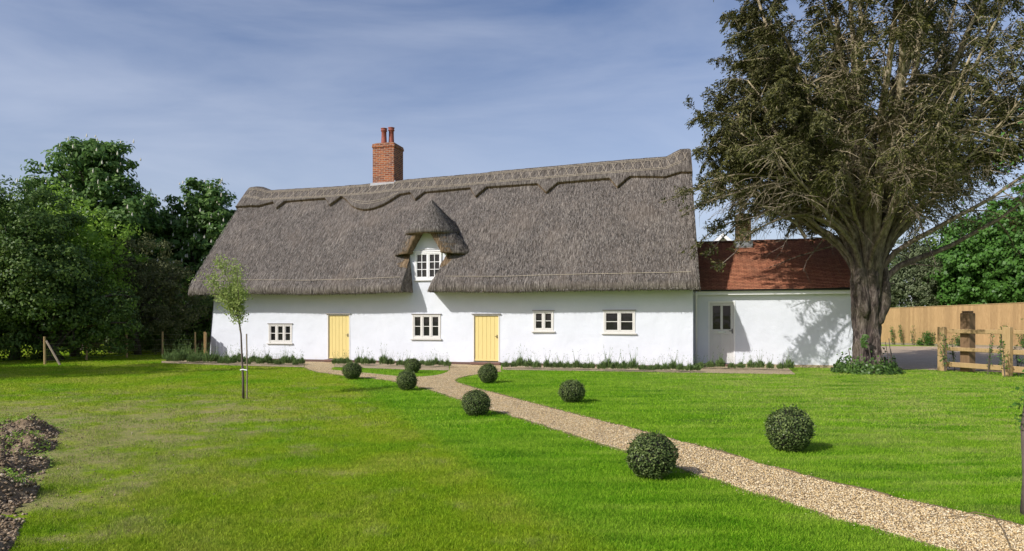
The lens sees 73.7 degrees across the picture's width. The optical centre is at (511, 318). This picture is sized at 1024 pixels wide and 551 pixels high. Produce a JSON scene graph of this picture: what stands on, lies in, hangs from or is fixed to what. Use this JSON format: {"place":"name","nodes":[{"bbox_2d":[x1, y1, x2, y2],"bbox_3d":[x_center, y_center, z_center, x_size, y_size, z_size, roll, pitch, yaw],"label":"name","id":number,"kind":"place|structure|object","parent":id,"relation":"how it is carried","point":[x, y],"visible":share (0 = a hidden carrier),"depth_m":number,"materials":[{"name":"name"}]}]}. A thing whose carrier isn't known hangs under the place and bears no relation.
{"place":"outdoors","nodes":[
{"label":"outdoors","id":0,"kind":"place"},
{"bbox_2d":[0,339,1023,550],"bbox_3d":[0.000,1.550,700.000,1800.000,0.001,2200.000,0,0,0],"label":"ground","id":1,"kind":"structure","parent":0,"point":[57,454],"depth_m":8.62,"materials":[{"name":"green plant"}]},
{"bbox_2d":[0,416,56,550],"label":"soil bank","id":2,"kind":"structure","parent":1,"relation":"on","point":[12,487],"depth_m":6.97,"materials":[{"name":"brown soil"}]},
{"bbox_2d":[0,410,59,488],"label":"weeds","id":3,"kind":"object","parent":2,"relation":"on","point":[19,478],"visible":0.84,"depth_m":7.76,"materials":[{"name":"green plant"}]},
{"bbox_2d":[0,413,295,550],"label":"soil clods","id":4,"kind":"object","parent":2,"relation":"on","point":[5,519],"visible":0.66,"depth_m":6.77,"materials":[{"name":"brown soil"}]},
{"bbox_2d":[0,175,112,360],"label":"maple tree","id":5,"kind":"object","parent":1,"relation":"on","point":[21,257],"visible":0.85,"depth_m":24.48,"materials":[{"name":"green plant"}]},
{"bbox_2d":[0,265,151,360],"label":"hedge bush","id":6,"kind":"object","parent":1,"relation":"on","point":[98,326],"visible":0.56,"depth_m":25.20,"materials":[{"name":"green plant"}]},
{"bbox_2d":[18,181,148,356],"bbox_3d":[-18.198,-1.993,27.794,6.180,7.110,4.189,0,0,22],"label":"field maple","id":7,"kind":"object","parent":1,"relation":"on","point":[104,250],"visible":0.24,"depth_m":27.68,"materials":[{"name":"green plant"}]},
{"bbox_2d":[5,134,171,349],"bbox_3d":[-21.159,-3.919,33.601,7.981,10.981,6.043,0,0,-21],"label":"chestnut tree","id":8,"kind":"object","parent":1,"relation":"on","point":[94,173],"visible":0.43,"depth_m":32.88,"materials":[{"name":"green plant"}]},
{"bbox_2d":[43,331,195,364],"bbox_3d":[-14.926,1.047,25.849,1.808,1.055,5.885,0,0,20],"label":"wire fence","id":9,"kind":"object","parent":1,"relation":"on","point":[45,341],"visible":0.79,"depth_m":25.55,"materials":[{"name":"metal"}]},
{"bbox_2d":[83,297,192,352],"bbox_3d":[-17.410,0.191,30.986,5.292,2.894,2.465,0,0,-9],"label":"hedge bush","id":10,"kind":"object","parent":1,"relation":"on","point":[151,340],"visible":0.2,"depth_m":30.99,"materials":[{"name":"green plant"}]},
{"bbox_2d":[87,232,209,354],"bbox_3d":[-16.450,-1.117,29.451,6.712,5.360,3.586,0,0,0],"label":"hawthorn tree","id":11,"kind":"object","parent":1,"relation":"on","point":[169,292],"visible":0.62,"depth_m":29.33,"materials":[{"name":"green plant"}]},
{"bbox_2d":[123,205,185,304],"bbox_3d":[-20.102,-2.601,38.031,6.314,8.336,4.879,0,0,0],"label":"chestnut tree","id":12,"kind":"object","parent":1,"relation":"on","point":[159,207],"visible":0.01,"depth_m":37.31,"materials":[{"name":"green plant"}]},
{"bbox_2d":[132,299,198,351],"bbox_3d":[-17.174,0.250,32.523,4.503,2.761,2.634,0,0,11],"label":"hedge bush","id":13,"kind":"object","parent":1,"relation":"on","point":[149,347],"visible":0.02,"depth_m":32.49,"materials":[{"name":"green plant"}]},
{"bbox_2d":[144,274,212,351],"bbox_3d":[-15.281,-0.531,32.032,4.634,4.267,2.870,0,0,-13],"label":"hedge bush","id":14,"kind":"object","parent":1,"relation":"on","point":[203,323],"visible":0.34,"depth_m":31.70,"materials":[{"name":"green plant"}]},
{"bbox_2d":[147,312,211,349],"bbox_3d":[-16.106,0.560,32.978,4.915,1.880,0.027,0,0,3],"label":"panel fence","id":15,"kind":"object","parent":1,"relation":"on","point":[202,341],"visible":0.09,"depth_m":32.90,"materials":[{"name":"brown wood"}]},
{"bbox_2d":[139,177,237,309],"bbox_3d":[-16.853,-3.081,36.687,6.364,9.301,5.162,0,0,0],"label":"chestnut tree","id":16,"kind":"object","parent":1,"relation":"on","point":[195,228],"visible":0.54,"depth_m":35.63,"materials":[{"name":"green plant"}]},
{"bbox_2d":[195,254,253,398],"bbox_3d":[-5.470,0.139,13.134,0.967,2.853,0.924,0,0,0],"label":"young tree","id":17,"kind":"object","parent":1,"relation":"on","point":[232,298],"visible":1,"depth_m":13.14,"materials":[{"name":"green plant"}]},
{"bbox_2d":[161,360,303,366],"bbox_3d":[-9.453,1.536,24.013,6.853,0.001,2.756,0,0,18],"label":"flower bed","id":18,"kind":"object","parent":1,"relation":"on","point":[239,363],"visible":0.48,"depth_m":23.47,"materials":[{"name":"soil"}]},
{"bbox_2d":[165,346,175,360],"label":"lavender plant","id":19,"kind":"object","parent":18,"relation":"on","point":[169,358],"visible":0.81,"depth_m":24.05,"materials":[{"name":"green plant"}]},
{"bbox_2d":[172,343,185,360],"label":"lavender plant","id":20,"kind":"object","parent":18,"relation":"on","point":[177,357],"visible":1,"depth_m":23.82,"materials":[{"name":"green plant"}]},
{"bbox_2d":[175,340,187,359],"bbox_3d":[-11.607,1.045,24.000,0.460,0.888,0.420,0,0,5],"label":"lavender plant","id":21,"kind":"object","parent":18,"relation":"on","point":[184,353],"visible":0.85,"depth_m":23.98,"materials":[{"name":"green plant"}]},
{"bbox_2d":[184,333,194,355],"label":"lavender plant","id":22,"kind":"object","parent":18,"relation":"on","point":[188,350],"visible":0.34,"depth_m":25.17,"materials":[{"name":"green plant"}]},
{"bbox_2d":[186,349,194,361],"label":"lavender plant","id":23,"kind":"object","parent":18,"relation":"on","point":[189,358],"visible":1,"depth_m":23.52,"materials":[{"name":"green plant"}]},
{"bbox_2d":[192,346,201,361],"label":"lavender plant","id":24,"kind":"object","parent":18,"relation":"on","point":[197,358],"visible":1,"depth_m":23.58,"materials":[{"name":"green plant"}]},
{"bbox_2d":[204,332,206,353],"bbox_3d":[-11.396,1.020,25.379,0.150,1.060,0.580,0,0,-20],"label":"fence end","id":25,"kind":"object","parent":18,"relation":"on","point":[205,340],"visible":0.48,"depth_m":25.46,"materials":[{"name":"brown wood"}]},
{"bbox_2d":[202,343,216,361],"bbox_3d":[-10.440,1.153,23.514,0.509,0.693,0.509,0,0,-2],"label":"lavender plant","id":26,"kind":"object","parent":18,"relation":"on","point":[205,358],"visible":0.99,"depth_m":23.43,"materials":[{"name":"green plant"}]},
{"bbox_2d":[225,350,234,363],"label":"lavender plant","id":27,"kind":"object","parent":18,"relation":"on","point":[229,360],"visible":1,"depth_m":22.97,"materials":[{"name":"green plant"}]},
{"bbox_2d":[256,351,264,363],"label":"lavender plant","id":28,"kind":"object","parent":18,"relation":"on","point":[260,360],"visible":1,"depth_m":22.65,"materials":[{"name":"green plant"}]},
{"bbox_2d":[262,342,272,362],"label":"lavender plant","id":29,"kind":"object","parent":18,"relation":"on","point":[266,358],"visible":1,"depth_m":22.77,"materials":[{"name":"green plant"}]},
{"bbox_2d":[281,345,290,363],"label":"lavender plant","id":30,"kind":"object","parent":18,"relation":"on","point":[285,359],"visible":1,"depth_m":22.50,"materials":[{"name":"green plant"}]},
{"bbox_2d":[341,361,362,378],"bbox_3d":[-4.109,1.313,17.536,0.579,0.489,0.585,0,0,0],"label":"box ball","id":31,"kind":"object","parent":1,"relation":"on","point":[352,370],"visible":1,"depth_m":17.38,"materials":[{"name":"green plant"}]},
{"bbox_2d":[334,363,448,369],"bbox_3d":[-4.127,1.538,22.442,5.424,0.001,2.896,0,0,15],"label":"flower bed","id":32,"kind":"object","parent":1,"relation":"on","point":[395,366],"visible":0.42,"depth_m":22.02,"materials":[{"name":"soil"}]},
{"bbox_2d":[337,350,344,363],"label":"lavender plant","id":33,"kind":"object","parent":32,"relation":"on","point":[340,360],"visible":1,"depth_m":22.61,"materials":[{"name":"green plant"}]},
{"bbox_2d":[354,348,363,362],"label":"lavender plant","id":34,"kind":"object","parent":32,"relation":"on","point":[358,359],"visible":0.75,"depth_m":22.66,"materials":[{"name":"green plant"}]},
{"bbox_2d":[361,347,370,363],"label":"lavender plant","id":35,"kind":"object","parent":32,"relation":"on","point":[365,359],"visible":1,"depth_m":22.38,"materials":[{"name":"green plant"}]},
{"bbox_2d":[378,344,388,363],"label":"lavender plant","id":36,"kind":"object","parent":32,"relation":"on","point":[383,359],"visible":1,"depth_m":22.11,"materials":[{"name":"green plant"}]},
{"bbox_2d":[395,353,404,364],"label":"lavender plant","id":37,"kind":"object","parent":32,"relation":"on","point":[400,362],"visible":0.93,"depth_m":21.99,"materials":[{"name":"green plant"}]},
{"bbox_2d":[424,351,434,365],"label":"lavender plant","id":38,"kind":"object","parent":32,"relation":"on","point":[429,362],"visible":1,"depth_m":21.67,"materials":[{"name":"green plant"}]},
{"bbox_2d":[443,352,451,365],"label":"lavender plant","id":39,"kind":"object","parent":32,"relation":"on","point":[447,362],"visible":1,"depth_m":21.59,"materials":[{"name":"green plant"}]},
{"bbox_2d":[395,368,417,390],"bbox_3d":[-2.284,1.318,14.802,0.521,0.482,0.530,0,0,-7],"label":"box ball","id":40,"kind":"object","parent":1,"relation":"on","point":[406,379],"visible":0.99,"depth_m":14.66,"materials":[{"name":"green plant"}]},
{"bbox_2d":[404,358,421,372],"bbox_3d":[-2.839,1.323,19.532,0.539,0.464,0.548,0,0,-15],"label":"box ball","id":41,"kind":"object","parent":1,"relation":"on","point":[413,365],"visible":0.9,"depth_m":19.38,"materials":[{"name":"green plant"}]},
{"bbox_2d":[188,127,700,366],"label":"thatched cottage","id":42,"kind":"structure","parent":1,"relation":"on","point":[589,259],"depth_m":23.57,"materials":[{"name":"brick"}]},
{"bbox_2d":[266,323,292,343],"bbox_3d":[-8.484,0.542,25.008,1.086,0.765,0.155,0,0,15],"label":"window","id":43,"kind":"structure","parent":42,"relation":"in","point":[278,333],"depth_m":25.03,"materials":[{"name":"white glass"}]},
{"bbox_2d":[324,313,350,361],"bbox_3d":[-6.203,0.667,24.358,1.027,1.736,0.250,0,0,15],"label":"door","id":44,"kind":"structure","parent":42,"relation":"in","point":[338,324],"depth_m":24.42,"materials":[{"name":"yellow paint"}]},
{"bbox_2d":[410,314,441,339],"bbox_3d":[-2.947,0.273,23.524,1.147,0.901,0.155,0,0,15],"label":"window","id":45,"kind":"structure","parent":42,"relation":"in","point":[425,326],"depth_m":23.54,"materials":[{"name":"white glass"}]},
{"bbox_2d":[413,252,441,280],"bbox_3d":[-2.879,-1.801,23.490,1.087,0.981,0.125,0,0,15],"label":"window","id":46,"kind":"structure","parent":42,"relation":"in","point":[427,264],"depth_m":23.49,"materials":[{"name":"white paint"}]},
{"bbox_2d":[470,313,500,364],"bbox_3d":[-0.873,0.679,22.930,1.062,1.713,0.250,0,0,15],"label":"door","id":47,"kind":"structure","parent":42,"relation":"in","point":[486,327],"depth_m":22.99,"materials":[{"name":"yellow paint"}]},
{"bbox_2d":[531,310,554,332],"bbox_3d":[1.035,0.080,22.457,0.789,0.734,0.155,0,0,15],"label":"window","id":48,"kind":"structure","parent":42,"relation":"in","point":[543,320],"depth_m":22.46,"materials":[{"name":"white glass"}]},
{"bbox_2d":[602,310,636,334],"bbox_3d":[3.427,0.103,21.816,1.113,0.790,0.155,0,0,15],"label":"window","id":49,"kind":"structure","parent":42,"relation":"in","point":[614,322],"depth_m":21.82,"materials":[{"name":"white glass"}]},
{"bbox_2d":[460,388,491,416],"bbox_3d":[-0.571,1.326,10.906,0.550,0.463,0.513,0,0,-22],"label":"box ball","id":50,"kind":"object","parent":1,"relation":"on","point":[474,402],"visible":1,"depth_m":10.77,"materials":[{"name":"green plant"}]},
{"bbox_2d":[477,363,498,382],"bbox_3d":[-0.582,1.301,16.487,0.554,0.518,0.554,0,0,-30],"label":"box ball","id":51,"kind":"object","parent":1,"relation":"on","point":[486,372],"visible":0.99,"depth_m":16.34,"materials":[{"name":"green plant"}]},
{"bbox_2d":[557,379,586,402],"bbox_3d":[1.111,1.323,12.639,0.558,0.464,0.565,0,0,-37],"label":"box ball","id":52,"kind":"object","parent":1,"relation":"on","point":[572,390],"visible":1,"depth_m":12.49,"materials":[{"name":"green plant"}]},
{"bbox_2d":[503,365,794,373],"bbox_3d":[4.037,1.540,21.378,9.150,0.001,3.290,0,0,12],"label":"flower bed","id":53,"kind":"object","parent":1,"relation":"on","point":[726,369],"visible":0.52,"depth_m":20.75,"materials":[{"name":"soil"}]},
{"bbox_2d":[501,357,509,366],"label":"lavender plant","id":54,"kind":"object","parent":53,"relation":"on","point":[505,364],"visible":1,"depth_m":21.08,"materials":[{"name":"green plant"}]},
{"bbox_2d":[515,345,525,365],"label":"lavender plant","id":55,"kind":"object","parent":53,"relation":"on","point":[519,360],"visible":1,"depth_m":21.12,"materials":[{"name":"green plant"}]},
{"bbox_2d":[523,350,533,366],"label":"lavender plant","id":56,"kind":"object","parent":53,"relation":"on","point":[528,362],"visible":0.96,"depth_m":21.02,"materials":[{"name":"green plant"}]},
{"bbox_2d":[532,351,541,367],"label":"lavender plant","id":57,"kind":"object","parent":53,"relation":"on","point":[536,364],"visible":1,"depth_m":20.86,"materials":[{"name":"green plant"}]},
{"bbox_2d":[543,350,551,367],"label":"lavender plant","id":58,"kind":"object","parent":53,"relation":"on","point":[546,363],"visible":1,"depth_m":20.73,"materials":[{"name":"green plant"}]},
{"bbox_2d":[563,357,571,367],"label":"lavender plant","id":59,"kind":"object","parent":53,"relation":"on","point":[567,364],"visible":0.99,"depth_m":20.72,"materials":[{"name":"green plant"}]},
{"bbox_2d":[570,349,582,367],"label":"lavender plant","id":60,"kind":"object","parent":53,"relation":"on","point":[576,363],"visible":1,"depth_m":20.61,"materials":[{"name":"green plant"}]},
{"bbox_2d":[586,354,594,368],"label":"lavender plant","id":61,"kind":"object","parent":53,"relation":"on","point":[590,365],"visible":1,"depth_m":20.58,"materials":[{"name":"green plant"}]},
{"bbox_2d":[596,352,607,368],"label":"lavender plant","id":62,"kind":"object","parent":53,"relation":"on","point":[600,365],"visible":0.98,"depth_m":20.35,"materials":[{"name":"green plant"}]},
{"bbox_2d":[602,350,613,367],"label":"lavender plant","id":63,"kind":"object","parent":53,"relation":"on","point":[608,363],"visible":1,"depth_m":20.31,"materials":[{"name":"green plant"}]},
{"bbox_2d":[611,354,620,368],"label":"lavender plant","id":64,"kind":"object","parent":53,"relation":"on","point":[615,364],"visible":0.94,"depth_m":20.31,"materials":[{"name":"green plant"}]},
{"bbox_2d":[619,350,629,368],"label":"lavender plant","id":65,"kind":"object","parent":53,"relation":"on","point":[625,365],"visible":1,"depth_m":20.13,"materials":[{"name":"green plant"}]},
{"bbox_2d":[628,347,639,368],"bbox_3d":[3.567,1.119,20.107,0.353,0.756,0.388,0,0,39],"label":"lavender plant","id":66,"kind":"object","parent":53,"relation":"on","point":[633,364],"visible":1,"depth_m":20.05,"materials":[{"name":"green plant"}]},
{"bbox_2d":[638,356,647,369],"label":"lavender plant","id":67,"kind":"object","parent":53,"relation":"on","point":[642,367],"visible":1,"depth_m":20.03,"materials":[{"name":"green plant"}]},
{"bbox_2d":[653,356,661,369],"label":"lavender plant","id":68,"kind":"object","parent":53,"relation":"on","point":[657,366],"visible":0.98,"depth_m":20.04,"materials":[{"name":"green plant"}]},
{"bbox_2d":[660,356,669,369],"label":"lavender plant","id":69,"kind":"object","parent":53,"relation":"on","point":[665,366],"visible":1,"depth_m":19.99,"materials":[{"name":"green plant"}]},
{"bbox_2d":[668,355,678,369],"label":"lavender plant","id":70,"kind":"object","parent":53,"relation":"on","point":[673,364],"visible":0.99,"depth_m":19.92,"materials":[{"name":"green plant"}]},
{"bbox_2d":[676,358,685,369],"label":"lavender plant","id":71,"kind":"object","parent":53,"relation":"on","point":[680,366],"visible":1,"depth_m":19.80,"materials":[{"name":"green plant"}]},
{"bbox_2d":[685,357,695,370],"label":"lavender plant","id":72,"kind":"object","parent":53,"relation":"on","point":[690,366],"visible":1,"depth_m":19.67,"materials":[{"name":"green plant"}]},
{"bbox_2d":[705,352,714,367],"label":"lavender plant","id":73,"kind":"object","parent":53,"relation":"on","point":[709,364],"visible":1,"depth_m":21.06,"materials":[{"name":"green plant"}]},
{"bbox_2d":[715,347,725,366],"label":"lavender plant","id":74,"kind":"object","parent":53,"relation":"on","point":[720,362],"visible":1,"depth_m":20.92,"materials":[{"name":"green plant"}]},
{"bbox_2d":[727,357,736,367],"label":"lavender plant","id":75,"kind":"object","parent":53,"relation":"on","point":[731,365],"visible":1,"depth_m":20.84,"materials":[{"name":"green plant"}]},
{"bbox_2d":[735,353,745,367],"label":"lavender plant","id":76,"kind":"object","parent":53,"relation":"on","point":[740,365],"visible":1,"depth_m":20.74,"materials":[{"name":"green plant"}]},
{"bbox_2d":[746,351,755,367],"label":"lavender plant","id":77,"kind":"object","parent":53,"relation":"on","point":[750,363],"visible":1,"depth_m":20.65,"materials":[{"name":"green plant"}]},
{"bbox_2d":[754,350,764,367],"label":"lavender plant","id":78,"kind":"object","parent":53,"relation":"on","point":[759,363],"visible":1,"depth_m":20.55,"materials":[{"name":"green plant"}]},
{"bbox_2d":[766,355,773,368],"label":"lavender plant","id":79,"kind":"object","parent":53,"relation":"on","point":[769,365],"visible":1,"depth_m":20.46,"materials":[{"name":"green plant"}]},
{"bbox_2d":[784,355,794,368],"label":"lavender plant","id":80,"kind":"object","parent":53,"relation":"on","point":[789,364],"visible":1,"depth_m":20.26,"materials":[{"name":"green plant"}]},
{"bbox_2d":[623,429,681,479],"bbox_3d":[1.363,1.313,6.643,0.574,0.490,0.573,0,0,-44],"label":"box ball","id":81,"kind":"object","parent":1,"relation":"on","point":[651,454],"visible":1,"depth_m":6.50,"materials":[{"name":"green plant"}]},
{"bbox_2d":[693,213,852,367],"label":"tiled wing","id":82,"kind":"structure","parent":1,"relation":"on","point":[746,302],"depth_m":22.14,"materials":[{"name":"white paint"}]},
{"bbox_2d":[708,301,734,365],"bbox_3d":[6.850,0.478,22.294,0.951,2.115,0.260,0,0,15],"label":"door","id":83,"kind":"structure","parent":82,"relation":"in","point":[721,314],"depth_m":22.37,"materials":[{"name":"grey paint"}]},
{"bbox_2d":[763,404,816,451],"bbox_3d":[3.248,1.273,7.991,0.604,0.576,0.618,0,0,38],"label":"box ball","id":84,"kind":"object","parent":1,"relation":"on","point":[789,428],"visible":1,"depth_m":7.84,"materials":[{"name":"green plant"}]},
{"bbox_2d":[659,0,1023,373],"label":"yew tree","id":85,"kind":"object","parent":1,"relation":"on","point":[869,183],"visible":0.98,"depth_m":18.39,"materials":[{"name":"green plant"}]},
{"bbox_2d":[830,334,905,374],"bbox_3d":[10.219,0.998,19.700,2.030,1.152,2.046,0,0,0],"label":"ivy","id":86,"kind":"object","parent":1,"relation":"on","point":[891,367],"visible":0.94,"depth_m":19.12,"materials":[{"name":"green plant"}]},
{"bbox_2d":[919,331,935,345],"bbox_3d":[23.919,1.066,39.185,0.915,0.976,0.846,0,0,-41],"label":"shrub","id":87,"kind":"object","parent":1,"relation":"on","point":[928,338],"visible":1,"depth_m":39.14,"materials":[{"name":"green plant"}]},
{"bbox_2d":[888,237,967,307],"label":"hawthorn tree","id":88,"kind":"object","parent":1,"relation":"on","point":[917,290],"visible":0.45,"depth_m":46.26,"materials":[{"name":"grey plant"}]},
{"bbox_2d":[911,230,974,306],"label":"sycamore tree","id":89,"kind":"object","parent":1,"relation":"on","point":[934,241],"visible":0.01,"depth_m":51.70,"materials":[{"name":"green plant"}]},
{"bbox_2d":[937,333,949,370],"bbox_3d":[12.645,0.975,20.013,0.341,1.153,0.309,0,0,0],"label":"sapling","id":90,"kind":"object","parent":1,"relation":"on","point":[944,358],"visible":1,"depth_m":19.99,"materials":[{"name":"green plant"}]},
{"bbox_2d":[948,338,955,369],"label":"sapling","id":91,"kind":"object","parent":1,"relation":"on","point":[953,353],"visible":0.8,"depth_m":20.31,"materials":[{"name":"green plant"}]},
{"bbox_2d":[881,302,1023,347],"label":"closeboard fence","id":92,"kind":"object","parent":1,"relation":"on","point":[931,319],"visible":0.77,"depth_m":38.60,"materials":[{"name":"brown wood"}]},
{"bbox_2d":[952,333,959,346],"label":"shrub","id":93,"kind":"object","parent":1,"relation":"on","point":[957,340],"visible":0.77,"depth_m":38.06,"materials":[{"name":"green plant"}]},
{"bbox_2d":[960,311,974,371],"bbox_3d":[13.283,0.660,19.900,0.260,1.780,0.300,0,0,-17],"label":"gate post","id":94,"kind":"object","parent":1,"relation":"on","point":[967,319],"visible":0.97,"depth_m":19.78,"materials":[{"name":"brown wood"}]},
{"bbox_2d":[924,200,1023,305],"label":"sycamore tree","id":95,"kind":"object","parent":1,"relation":"on","point":[965,267],"visible":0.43,"depth_m":43.96,"materials":[{"name":"green plant"}]},
{"bbox_2d":[937,327,1023,376],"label":"post and rail fence","id":96,"kind":"object","parent":1,"relation":"on","point":[1007,333],"visible":0.77,"depth_m":19.07,"materials":[{"name":"beige wood"}]},
{"bbox_2d":[943,108,1023,515],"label":"edge tree","id":97,"kind":"object","parent":1,"relation":"on","point":[1021,427],"visible":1,"depth_m":5.42,"materials":[{"name":"green plant"}]},
{"bbox_2d":[985,333,994,373],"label":"sapling","id":98,"kind":"object","parent":1,"relation":"on","point":[989,360],"visible":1,"depth_m":18.88,"materials":[{"name":"green plant"}]},
{"bbox_2d":[976,182,1023,303],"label":"sycamore tree","id":99,"kind":"object","parent":1,"relation":"on","point":[1002,286],"visible":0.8,"depth_m":41.48,"materials":[{"name":"green plant"}]},
{"bbox_2d":[996,341,1009,377],"bbox_3d":[12.932,1.065,18.025,0.332,0.974,0.282,0,0,0],"label":"sapling","id":100,"kind":"object","parent":1,"relation":"on","point":[1001,357],"visible":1,"depth_m":18.00,"materials":[{"name":"green plant"}]},
{"bbox_2d":[1013,344,1023,374],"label":"sapling","id":101,"kind":"object","parent":1,"relation":"on","point":[1022,361],"visible":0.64,"depth_m":18.57,"materials":[{"name":"green plant"}]},
{"bbox_2d":[0,0,1023,306],"label":"sky","id":102,"kind":"structure","parent":0,"point":[270,94],"materials":[{"name":"blue"}]},
{"bbox_2d":[304,361,1023,550],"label":"gravel path","id":103,"kind":"structure","parent":0,"point":[318,365],"depth_m":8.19,"materials":[{"name":"beige gravel"}]},
{"bbox_2d":[307,368,952,550],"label":"path edge","id":104,"kind":"object","parent":103,"relation":"on","point":[776,499],"visible":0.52,"depth_m":6.63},
{"bbox_2d":[456,374,1022,525],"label":"path edge","id":105,"kind":"object","parent":103,"relation":"on","point":[862,488],"visible":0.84,"depth_m":6.69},
{"bbox_2d":[946,512,1016,550],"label":"dry cane","id":106,"kind":"object","parent":103,"relation":"on","point":[994,518],"visible":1,"depth_m":5.19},
{"bbox_2d":[713,233,731,240],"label":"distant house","id":107,"kind":"structure","parent":0,"point":[726,238],"depth_m":45.69,"materials":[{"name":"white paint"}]},
{"bbox_2d":[881,346,1023,369],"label":"driveway","id":108,"kind":"structure","parent":0,"point":[916,357],"depth_m":27.27,"materials":[{"name":"grey asphalt"}]},
{"bbox_2d":[947,369,1014,372],"bbox_3d":[15.459,1.539,19.257,5.990,0.001,1.411,0,0,24],"label":"soil strip","id":109,"kind":"object","parent":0,"point":[981,370],"visible":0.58,"depth_m":20.33,"materials":[{"name":"brown soil"}]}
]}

